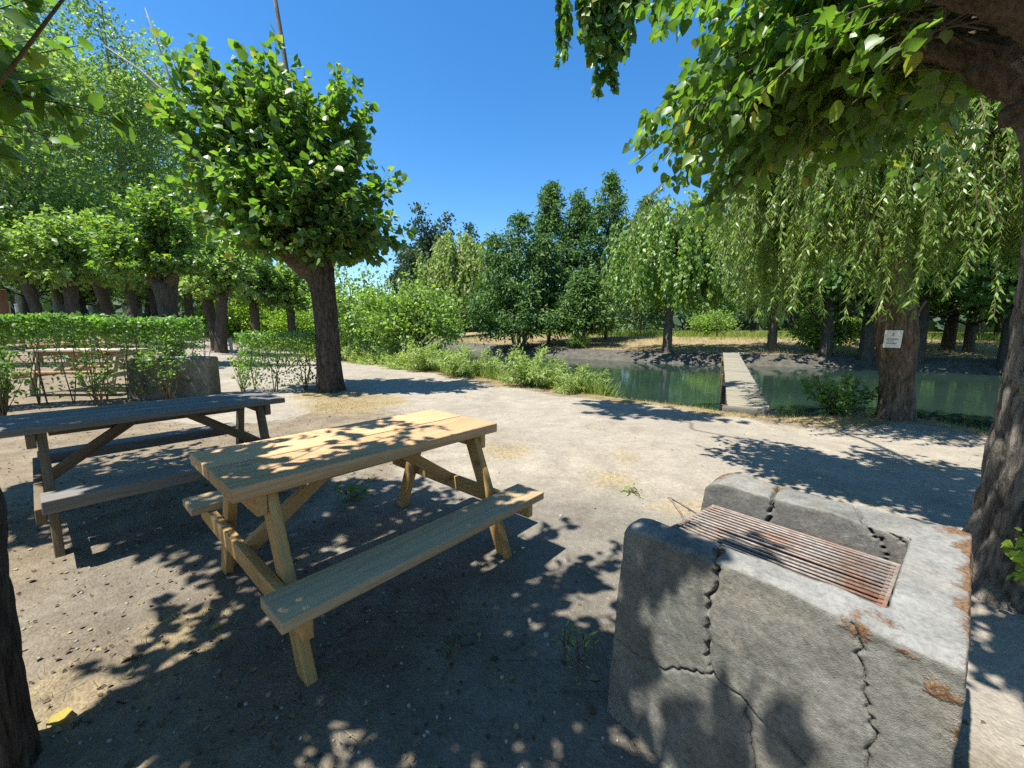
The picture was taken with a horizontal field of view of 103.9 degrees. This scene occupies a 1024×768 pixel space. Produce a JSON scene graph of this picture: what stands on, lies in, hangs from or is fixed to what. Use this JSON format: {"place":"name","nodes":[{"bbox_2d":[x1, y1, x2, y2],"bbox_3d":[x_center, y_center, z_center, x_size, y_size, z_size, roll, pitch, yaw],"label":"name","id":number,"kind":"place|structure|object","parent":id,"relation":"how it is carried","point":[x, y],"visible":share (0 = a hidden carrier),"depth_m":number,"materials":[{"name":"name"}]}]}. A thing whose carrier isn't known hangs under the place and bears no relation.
{"place":"outdoors","nodes":[
{"label":"outdoors","id":0,"kind":"place"},
{"bbox_2d":[0,0,747,299],"label":"sky","id":1,"kind":"structure","parent":0,"point":[476,110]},
{"bbox_2d":[0,328,1002,767],"bbox_3d":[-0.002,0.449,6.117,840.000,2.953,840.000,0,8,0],"label":"ground","id":2,"kind":"structure","parent":0,"point":[410,678],"depth_m":1.80,"materials":[{"name":"soil"}]},
{"bbox_2d":[0,289,12,343],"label":"wooden post","id":3,"kind":"object","parent":2,"relation":"on","point":[4,306],"visible":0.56,"depth_m":16.68,"materials":[{"name":"brown wood"}]},
{"bbox_2d":[0,199,28,295],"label":"broadleaf tree","id":4,"kind":"object","parent":2,"relation":"on","point":[3,278],"visible":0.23,"depth_m":23.79,"materials":[{"name":"green plant"}]},
{"bbox_2d":[0,345,29,415],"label":"leafy shrub","id":5,"kind":"object","parent":2,"relation":"on","point":[5,397],"visible":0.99,"depth_m":6.03,"materials":[{"name":"green plant"}]},
{"bbox_2d":[0,204,34,282],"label":"pollard tree","id":6,"kind":"object","parent":2,"relation":"on","point":[6,259],"visible":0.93,"depth_m":15.35,"materials":[{"name":"green plant"}]},
{"bbox_2d":[0,488,42,767],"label":"pollard tree","id":7,"kind":"object","parent":2,"relation":"on","point":[20,745],"visible":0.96,"depth_m":1.25,"materials":[{"name":"brown plant"}]},
{"bbox_2d":[0,211,60,327],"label":"pollard tree","id":8,"kind":"object","parent":2,"relation":"on","point":[28,288],"visible":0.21,"depth_m":21.27,"materials":[{"name":"green plant"}]},
{"bbox_2d":[0,20,95,313],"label":"poplar tree","id":9,"kind":"object","parent":2,"relation":"on","point":[18,299],"depth_m":40.97,"materials":[{"name":"green plant"}]},
{"bbox_2d":[45,707,71,725],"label":"fallen leaf","id":10,"kind":"object","parent":2,"relation":"on","point":[58,717],"visible":1,"depth_m":1.45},
{"bbox_2d":[0,182,117,314],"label":"broadleaf tree","id":11,"kind":"object","parent":2,"relation":"on","point":[25,307],"visible":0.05,"depth_m":25.82,"materials":[{"name":"green plant"}]},
{"bbox_2d":[1,0,125,315],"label":"poplar tree","id":12,"kind":"object","parent":2,"relation":"on","point":[92,309],"visible":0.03,"depth_m":35.50,"materials":[{"name":"green plant"}]},
{"bbox_2d":[3,203,124,347],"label":"pollard tree","id":13,"kind":"object","parent":2,"relation":"on","point":[62,257],"visible":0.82,"depth_m":15.51,"materials":[{"name":"green plant"}]},
{"bbox_2d":[0,0,135,179],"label":"pollard tree","id":14,"kind":"object","parent":2,"relation":"on","point":[15,96],"visible":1,"depth_m":2.87,"materials":[{"name":"green plant"}]},
{"bbox_2d":[20,333,120,358],"bbox_3d":[-14.591,-1.310,13.356,1.763,0.893,1.540,-1,8,-11],"label":"picnic table","id":15,"kind":"object","parent":2,"relation":"on","point":[49,344],"visible":0.14,"depth_m":13.14,"materials":[{"name":"brown wood"}]},
{"bbox_2d":[0,0,141,231],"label":"poplar tree","id":16,"kind":"object","parent":2,"relation":"on","point":[17,192],"visible":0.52,"depth_m":22.70,"materials":[{"name":"green plant"}]},
{"bbox_2d":[0,0,155,313],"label":"poplar tree","id":17,"kind":"object","parent":2,"relation":"on","point":[58,302],"visible":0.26,"depth_m":26.98,"materials":[{"name":"green plant"}]},
{"bbox_2d":[12,348,150,395],"bbox_3d":[-8.748,-0.277,8.396,1.760,0.913,1.560,0,8,-5],"label":"picnic table","id":18,"kind":"object","parent":2,"relation":"on","point":[114,351],"visible":0.46,"depth_m":8.08,"materials":[{"name":"brown wood"}]},
{"bbox_2d":[40,289,123,316],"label":"broadleaf tree","id":19,"kind":"object","parent":2,"relation":"on","point":[100,310],"depth_m":34.84,"materials":[{"name":"green plant"}]},
{"bbox_2d":[45,280,126,315],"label":"broadleaf tree","id":20,"kind":"object","parent":2,"relation":"on","point":[82,301],"visible":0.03,"depth_m":29.32,"materials":[{"name":"green plant"}]},
{"bbox_2d":[70,343,115,405],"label":"leafy shrub","id":21,"kind":"object","parent":2,"relation":"on","point":[94,381],"visible":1,"depth_m":7.04,"materials":[{"name":"green plant"}]},
{"bbox_2d":[55,205,146,341],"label":"pollard tree","id":22,"kind":"object","parent":2,"relation":"on","point":[102,294],"visible":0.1,"depth_m":18.98,"materials":[{"name":"green plant"}]},
{"bbox_2d":[0,310,203,406],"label":"hedge","id":23,"kind":"object","parent":2,"relation":"on","point":[180,326],"visible":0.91,"depth_m":7.22,"materials":[{"name":"green plant"}]},
{"bbox_2d":[0,315,214,364],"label":"hedge","id":24,"kind":"object","parent":2,"relation":"on","point":[78,337],"visible":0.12,"depth_m":11.89,"materials":[{"name":"green plant"}]},
{"bbox_2d":[35,0,217,319],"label":"poplar tree","id":25,"kind":"object","parent":2,"relation":"on","point":[142,169],"visible":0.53,"depth_m":31.12,"materials":[{"name":"green plant"}]},
{"bbox_2d":[108,277,152,317],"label":"pollard tree","id":26,"kind":"object","parent":2,"relation":"on","point":[131,295],"visible":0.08,"depth_m":22.52,"materials":[{"name":"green plant"}]},
{"bbox_2d":[56,59,219,296],"bbox_3d":[-35.249,-18.041,39.312,16.218,24.952,13.716,7,11,42],"label":"poplar tree","id":27,"kind":"object","parent":2,"relation":"on","point":[168,140],"visible":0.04,"depth_m":37.20,"materials":[{"name":"green plant"}]},
{"bbox_2d":[0,390,284,557],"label":"picnic table","id":28,"kind":"object","parent":2,"relation":"on","point":[50,500],"visible":0.83,"depth_m":2.84,"materials":[{"name":"grey wood"}]},
{"bbox_2d":[69,173,224,356],"bbox_3d":[-11.923,-3.593,13.425,4.630,6.129,2.769,0,8,0],"label":"pollard tree","id":29,"kind":"object","parent":2,"relation":"on","point":[153,247],"visible":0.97,"depth_m":12.77,"materials":[{"name":"green plant"}]},
{"bbox_2d":[137,282,157,316],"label":"pollard tree","id":30,"kind":"object","parent":2,"relation":"on","point":[153,306],"visible":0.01,"depth_m":27.29,"materials":[{"name":"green plant"}]},
{"bbox_2d":[114,249,194,311],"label":"broadleaf tree","id":31,"kind":"object","parent":2,"relation":"on","point":[142,297],"visible":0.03,"depth_m":32.90,"materials":[{"name":"green plant"}]},
{"bbox_2d":[133,335,186,398],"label":"leafy shrub","id":32,"kind":"object","parent":2,"relation":"on","point":[166,371],"visible":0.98,"depth_m":7.49,"materials":[{"name":"green plant"}]},
{"bbox_2d":[127,356,220,398],"bbox_3d":[-6.830,-0.114,8.155,1.359,0.885,0.593,-2,8,-17],"label":"barbecue","id":33,"kind":"object","parent":2,"relation":"on","point":[206,373],"visible":0.57,"depth_m":7.97,"materials":[{"name":"concrete"}]},
{"bbox_2d":[178,278,195,333],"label":"pollard tree","id":34,"kind":"object","parent":2,"relation":"on","point":[188,298],"visible":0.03,"depth_m":25.42,"materials":[{"name":"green plant"}]},
{"bbox_2d":[178,224,256,350],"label":"pollard tree","id":35,"kind":"object","parent":2,"relation":"on","point":[209,309],"visible":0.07,"depth_m":19.78,"materials":[{"name":"green plant"}]},
{"bbox_2d":[178,220,262,352],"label":"pollard tree","id":36,"kind":"object","parent":2,"relation":"on","point":[227,272],"visible":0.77,"depth_m":18.63,"materials":[{"name":"green plant"}]},
{"bbox_2d":[179,284,270,336],"bbox_3d":[-20.086,-5.889,29.528,6.844,5.289,6.964,0,8,0],"label":"bright bush","id":37,"kind":"object","parent":2,"relation":"on","point":[229,315],"visible":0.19,"depth_m":28.33,"materials":[{"name":"green plant"}]},
{"bbox_2d":[228,256,289,344],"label":"pollard tree","id":38,"kind":"object","parent":2,"relation":"on","point":[252,301],"visible":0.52,"depth_m":23.88,"materials":[{"name":"green plant"}]},
{"bbox_2d":[227,298,308,342],"bbox_3d":[-18.424,-5.710,30.448,7.313,5.553,7.186,-1,8,-7],"label":"bright bush","id":39,"kind":"object","parent":2,"relation":"on","point":[246,325],"visible":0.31,"depth_m":28.54,"materials":[{"name":"green plant"}]},
{"bbox_2d":[234,329,317,391],"bbox_3d":[-5.051,-0.486,8.764,1.604,1.436,0.759,-3,8,-21],"label":"hedge","id":40,"kind":"object","parent":2,"relation":"on","point":[245,335],"visible":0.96,"depth_m":8.67,"materials":[{"name":"green plant"}]},
{"bbox_2d":[236,335,315,365],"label":"hedge","id":41,"kind":"object","parent":2,"relation":"on","point":[290,359],"visible":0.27,"depth_m":14.46,"materials":[{"name":"green plant"}]},
{"bbox_2d":[142,0,417,392],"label":"pollard tree","id":42,"kind":"object","parent":2,"relation":"on","point":[276,176],"visible":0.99,"depth_m":7.87,"materials":[{"name":"green plant"}]},
{"bbox_2d":[255,261,311,350],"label":"pollard tree","id":43,"kind":"object","parent":2,"relation":"on","point":[290,306],"visible":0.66,"depth_m":24.57,"materials":[{"name":"green plant"}]},
{"bbox_2d":[249,294,343,346],"bbox_3d":[-15.649,-5.239,29.550,6.844,5.289,6.964,-2,8,-15],"label":"bright bush","id":44,"kind":"object","parent":2,"relation":"on","point":[283,317],"visible":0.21,"depth_m":27.71,"materials":[{"name":"green plant"}]},
{"bbox_2d":[283,310,371,352],"bbox_3d":[-13.182,-3.920,28.810,6.268,4.760,6.160,-3,8,-22],"label":"bright bush","id":45,"kind":"object","parent":2,"relation":"on","point":[306,327],"visible":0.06,"depth_m":27.68,"materials":[{"name":"green plant"}]},
{"bbox_2d":[298,261,376,334],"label":"sapling","id":46,"kind":"object","parent":2,"relation":"on","point":[339,301],"visible":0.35,"depth_m":17.71,"materials":[{"name":"green plant"}]},
{"bbox_2d":[304,330,378,360],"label":"bank shrub","id":47,"kind":"object","parent":2,"relation":"on","point":[350,352],"visible":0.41,"depth_m":17.82,"materials":[{"name":"green plant"}]},
{"bbox_2d":[335,274,362,343],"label":"sapling","id":48,"kind":"object","parent":2,"relation":"on","point":[350,339],"visible":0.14,"depth_m":25.40,"materials":[{"name":"green plant"}]},
{"bbox_2d":[183,409,543,686],"bbox_3d":[-0.861,0.723,2.405,1.518,0.846,1.509,7,10,41],"label":"picnic table","id":49,"kind":"object","parent":2,"relation":"on","point":[255,477],"visible":0.89,"depth_m":1.97,"materials":[{"name":"brown wood"}]},
{"bbox_2d":[335,264,391,354],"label":"sapling","id":50,"kind":"object","parent":2,"relation":"on","point":[359,335],"visible":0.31,"depth_m":18.98,"materials":[{"name":"green plant"}]},
{"bbox_2d":[347,347,388,362],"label":"bank shrub","id":51,"kind":"object","parent":2,"relation":"on","point":[353,359],"visible":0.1,"depth_m":16.55,"materials":[{"name":"green plant"}]},
{"bbox_2d":[383,243,414,323],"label":"distant tree","id":52,"kind":"object","parent":2,"relation":"on","point":[395,275],"visible":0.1,"depth_m":88.17,"materials":[{"name":"green plant"}]},
{"bbox_2d":[337,263,475,356],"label":"bank tree","id":53,"kind":"object","parent":2,"relation":"on","point":[401,332],"visible":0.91,"depth_m":15.96,"materials":[{"name":"green plant"}]},
{"bbox_2d":[377,351,443,370],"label":"bank shrub","id":54,"kind":"object","parent":2,"relation":"on","point":[398,367],"visible":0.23,"depth_m":14.00,"materials":[{"name":"green plant"}]},
{"bbox_2d":[391,201,441,320],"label":"distant tree","id":55,"kind":"object","parent":2,"relation":"on","point":[426,239],"visible":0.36,"depth_m":80.51,"materials":[{"name":"green plant"}]},
{"bbox_2d":[398,335,455,370],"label":"bank shrub","id":56,"kind":"object","parent":2,"relation":"on","point":[421,358],"visible":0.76,"depth_m":13.33,"materials":[{"name":"green plant"}]},
{"bbox_2d":[427,210,456,277],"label":"distant tree","id":57,"kind":"object","parent":2,"relation":"on","point":[445,220],"visible":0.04,"depth_m":83.98,"materials":[{"name":"green plant"}]},
{"bbox_2d":[429,619,479,669],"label":"weed","id":58,"kind":"object","parent":2,"relation":"on","point":[450,643],"visible":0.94,"depth_m":1.79,"materials":[{"name":"green plant"}]},
{"bbox_2d":[413,230,497,330],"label":"willow tree","id":59,"kind":"object","parent":2,"relation":"on","point":[460,267],"visible":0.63,"depth_m":53.37,"materials":[{"name":"green plant"}]},
{"bbox_2d":[430,341,504,376],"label":"bank shrub","id":60,"kind":"object","parent":2,"relation":"on","point":[459,366],"visible":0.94,"depth_m":11.84,"materials":[{"name":"green plant"}]},
{"bbox_2d":[460,222,480,327],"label":"distant tree","id":61,"kind":"object","parent":2,"relation":"on","point":[470,229],"visible":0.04,"depth_m":91.13,"materials":[{"name":"green plant"}]},
{"bbox_2d":[341,349,622,397],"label":"bank grass","id":62,"kind":"structure","parent":2,"relation":"on","point":[603,391],"depth_m":10.01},
{"bbox_2d":[0,276,995,337],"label":"distant woods","id":63,"kind":"object","parent":2,"relation":"on","point":[679,323],"visible":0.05,"depth_m":73.37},
{"bbox_2d":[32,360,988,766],"bbox_3d":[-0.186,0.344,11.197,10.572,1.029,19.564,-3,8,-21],"label":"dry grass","id":64,"kind":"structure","parent":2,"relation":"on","point":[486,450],"depth_m":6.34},
{"bbox_2d":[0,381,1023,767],"bbox_3d":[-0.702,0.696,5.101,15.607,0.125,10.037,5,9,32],"label":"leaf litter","id":65,"kind":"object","parent":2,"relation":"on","point":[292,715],"visible":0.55,"depth_m":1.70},
{"bbox_2d":[1,420,1023,767],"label":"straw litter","id":66,"kind":"object","parent":2,"relation":"on","point":[325,662],"visible":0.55,"depth_m":1.72,"materials":[{"name":"beige plant"}]},
{"bbox_2d":[458,209,589,350],"bbox_3d":[1.029,-7.824,31.176,10.883,10.837,9.250,0,8,0],"label":"fir tree","id":67,"kind":"object","parent":2,"relation":"on","point":[523,294],"visible":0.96,"depth_m":30.12,"materials":[{"name":"green plant"}]},
{"bbox_2d":[492,337,572,386],"bbox_3d":[0.560,-0.485,10.315,2.047,1.452,2.062,5,9,33],"label":"bank shrub","id":68,"kind":"object","parent":2,"relation":"on","point":[521,365],"visible":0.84,"depth_m":10.02,"materials":[{"name":"green plant"}]},
{"bbox_2d":[516,359,556,386],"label":"bank shrub","id":69,"kind":"object","parent":2,"relation":"on","point":[538,382],"visible":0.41,"depth_m":9.95,"materials":[{"name":"green plant"}]},
{"bbox_2d":[521,180,583,343],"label":"fir tree","id":70,"kind":"object","parent":2,"relation":"on","point":[548,220],"visible":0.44,"depth_m":32.77,"materials":[{"name":"green plant"}]},
{"bbox_2d":[564,332,591,347],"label":"round bush","id":71,"kind":"object","parent":2,"relation":"on","point":[582,341],"visible":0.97,"depth_m":29.02,"materials":[{"name":"green plant"}]},
{"bbox_2d":[547,361,612,393],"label":"bank shrub","id":72,"kind":"object","parent":2,"relation":"on","point":[570,385],"visible":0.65,"depth_m":9.20,"materials":[{"name":"green plant"}]},
{"bbox_2d":[541,187,622,338],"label":"fir tree","id":73,"kind":"object","parent":2,"relation":"on","point":[582,221],"visible":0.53,"depth_m":31.90,"materials":[{"name":"green plant"}]},
{"bbox_2d":[543,266,622,339],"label":"fir tree","id":74,"kind":"object","parent":2,"relation":"on","point":[586,303],"visible":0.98,"depth_m":29.05,"materials":[{"name":"green plant"}]},
{"bbox_2d":[582,169,650,339],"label":"fir tree","id":75,"kind":"object","parent":2,"relation":"on","point":[614,203],"visible":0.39,"depth_m":33.77,"materials":[{"name":"green plant"}]},
{"bbox_2d":[610,194,684,334],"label":"fir tree","id":76,"kind":"object","parent":2,"relation":"on","point":[652,322],"visible":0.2,"depth_m":40.46,"materials":[{"name":"green plant"}]},
{"bbox_2d":[342,360,989,434],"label":"verge grass","id":77,"kind":"structure","parent":2,"relation":"on","point":[933,419],"depth_m":6.75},
{"bbox_2d":[599,189,743,352],"bbox_3d":[9.742,-6.501,24.648,8.575,9.617,8.739,0,8,0],"label":"willow tree","id":78,"kind":"object","parent":2,"relation":"on","point":[686,257],"visible":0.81,"depth_m":22.70,"materials":[{"name":"green plant"}]},
{"bbox_2d":[662,280,741,321],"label":"broadleaf tree","id":79,"kind":"object","parent":2,"relation":"on","point":[698,306],"visible":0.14,"depth_m":45.40,"materials":[{"name":"green plant"}]},
{"bbox_2d":[685,305,743,335],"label":"round bush","id":80,"kind":"object","parent":2,"relation":"on","point":[707,323],"visible":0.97,"depth_m":36.97,"materials":[{"name":"green plant"}]},
{"bbox_2d":[431,334,999,360],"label":"dry grass","id":81,"kind":"structure","parent":2,"relation":"on","point":[646,349],"depth_m":28.77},
{"bbox_2d":[479,329,1000,344],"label":"grass","id":82,"kind":"structure","parent":2,"relation":"on","point":[762,334],"depth_m":35.56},
{"bbox_2d":[720,352,776,415],"bbox_3d":[8.331,-0.090,15.073,0.886,1.351,17.887,4,9,27],"label":"footbridge","id":83,"kind":"object","parent":2,"relation":"on","point":[741,390],"visible":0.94,"depth_m":9.55,"materials":[{"name":"grey wood"}]},
{"bbox_2d":[725,264,800,331],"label":"broadleaf tree","id":84,"kind":"object","parent":2,"relation":"on","point":[752,326],"visible":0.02,"depth_m":49.13,"materials":[{"name":"green plant"}]},
{"bbox_2d":[703,207,829,351],"bbox_3d":[16.130,-6.826,24.644,9.427,10.197,9.355,0,8,0],"label":"tree","id":85,"kind":"object","parent":2,"relation":"on","point":[771,345],"depth_m":24.47,"materials":[{"name":"green plant"}]},
{"bbox_2d":[553,0,1023,614],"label":"pollard tree","id":86,"kind":"object","parent":2,"relation":"on","point":[781,82],"visible":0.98,"depth_m":2.55,"materials":[{"name":"green plant"}]},
{"bbox_2d":[607,473,973,767],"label":"barbecue","id":87,"kind":"object","parent":2,"relation":"on","point":[724,657],"visible":0.94,"depth_m":1.13,"materials":[{"name":"concrete"}]},
{"bbox_2d":[668,497,900,607],"bbox_3d":[0.862,0.537,1.401,0.460,0.081,0.687,-6,10,-41],"label":"grill grate","id":88,"kind":"object","parent":87,"relation":"in","point":[886,589],"visible":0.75,"depth_m":1.35,"materials":[{"name":"metal"}]},
{"bbox_2d":[779,306,863,352],"bbox_3d":[19.020,-3.364,24.265,4.047,3.088,5.249,3,8,17],"label":"round bush","id":89,"kind":"object","parent":2,"relation":"on","point":[809,329],"visible":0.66,"depth_m":23.50,"materials":[{"name":"green plant"}]},
{"bbox_2d":[626,95,1023,421],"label":"willow tree","id":90,"kind":"object","parent":2,"relation":"on","point":[894,223],"visible":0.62,"depth_m":5.13,"materials":[{"name":"green plant"}]},
{"bbox_2d":[883,330,903,347],"bbox_3d":[5.895,-0.697,6.208,0.024,0.270,0.217,-6,10,-37],"label":"paper notice","id":91,"kind":"object","parent":90,"relation":"attached to","point":[892,338],"visible":1,"depth_m":6.20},
{"bbox_2d":[800,371,879,415],"bbox_3d":[5.520,0.233,6.836,1.025,0.951,0.951,-4,9,-27],"label":"leafy shrub","id":92,"kind":"object","parent":2,"relation":"on","point":[841,400],"visible":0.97,"depth_m":6.77,"materials":[{"name":"green plant"}]},
{"bbox_2d":[775,238,950,356],"bbox_3d":[17.526,-5.942,22.096,8.616,9.316,9.479,-1,8,-11],"label":"broadleaf tree","id":93,"kind":"object","parent":2,"relation":"on","point":[826,343],"visible":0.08,"depth_m":22.19,"materials":[{"name":"green plant"}]},
{"bbox_2d":[798,236,956,362],"bbox_3d":[19.077,-6.052,20.808,9.477,10.248,10.427,4,9,27],"label":"broadleaf tree","id":94,"kind":"object","parent":2,"relation":"on","point":[866,350],"visible":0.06,"depth_m":20.78,"materials":[{"name":"green plant"}]},
{"bbox_2d":[804,236,1014,363],"bbox_3d":[20.666,-5.700,19.877,9.953,9.782,9.047,-4,9,-29],"label":"broadleaf tree","id":95,"kind":"object","parent":2,"relation":"on","point":[924,318],"visible":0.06,"depth_m":20.04,"materials":[{"name":"green plant"}]},
{"bbox_2d":[929,285,977,349],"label":"broadleaf tree","id":96,"kind":"object","parent":2,"relation":"on","point":[948,339],"visible":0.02,"depth_m":23.62,"materials":[{"name":"green plant"}]},
{"bbox_2d":[920,233,1018,318],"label":"broadleaf tree","id":97,"kind":"object","parent":2,"relation":"on","point":[985,301],"visible":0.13,"depth_m":17.54,"materials":[{"name":"green plant"}]},
{"bbox_2d":[922,236,1019,372],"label":"broadleaf tree","id":98,"kind":"object","parent":2,"relation":"on","point":[1002,353],"visible":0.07,"depth_m":18.34,"materials":[{"name":"green plant"}]},
{"bbox_2d":[929,275,1015,351],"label":"broadleaf tree","id":99,"kind":"object","parent":2,"relation":"on","point":[971,323],"visible":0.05,"depth_m":22.59,"materials":[{"name":"green plant"}]},
{"bbox_2d":[947,302,1003,336],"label":"broadleaf tree","id":100,"kind":"object","parent":2,"relation":"on","point":[998,327],"visible":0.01,"depth_m":31.61,"materials":[{"name":"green plant"}]},
{"bbox_2d":[167,331,1023,767],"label":"gravel path","id":101,"kind":"structure","parent":0,"point":[903,459],"depth_m":3.49,"materials":[{"name":"gravel"}]},
{"bbox_2d":[226,345,259,390],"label":"leafy shrub","id":102,"kind":"object","parent":101,"relation":"on","point":[239,367],"visible":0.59,"depth_m":8.78,"materials":[{"name":"green plant"}]},
{"bbox_2d":[332,477,375,501],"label":"weed","id":103,"kind":"object","parent":101,"relation":"on","point":[350,486],"visible":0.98,"depth_m":3.33,"materials":[{"name":"green plant"}]},
{"bbox_2d":[10,394,1023,767],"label":"pebbles","id":104,"kind":"object","parent":101,"relation":"on","point":[546,634],"visible":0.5,"depth_m":1.90,"materials":[{"name":"stone"}]},
{"bbox_2d":[550,620,599,672],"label":"weed","id":105,"kind":"object","parent":101,"relation":"on","point":[563,639],"visible":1,"depth_m":1.69,"materials":[{"name":"green plant"}]},
{"bbox_2d":[347,338,1001,430],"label":"river water","id":106,"kind":"structure","parent":0,"point":[965,399],"depth_m":14.37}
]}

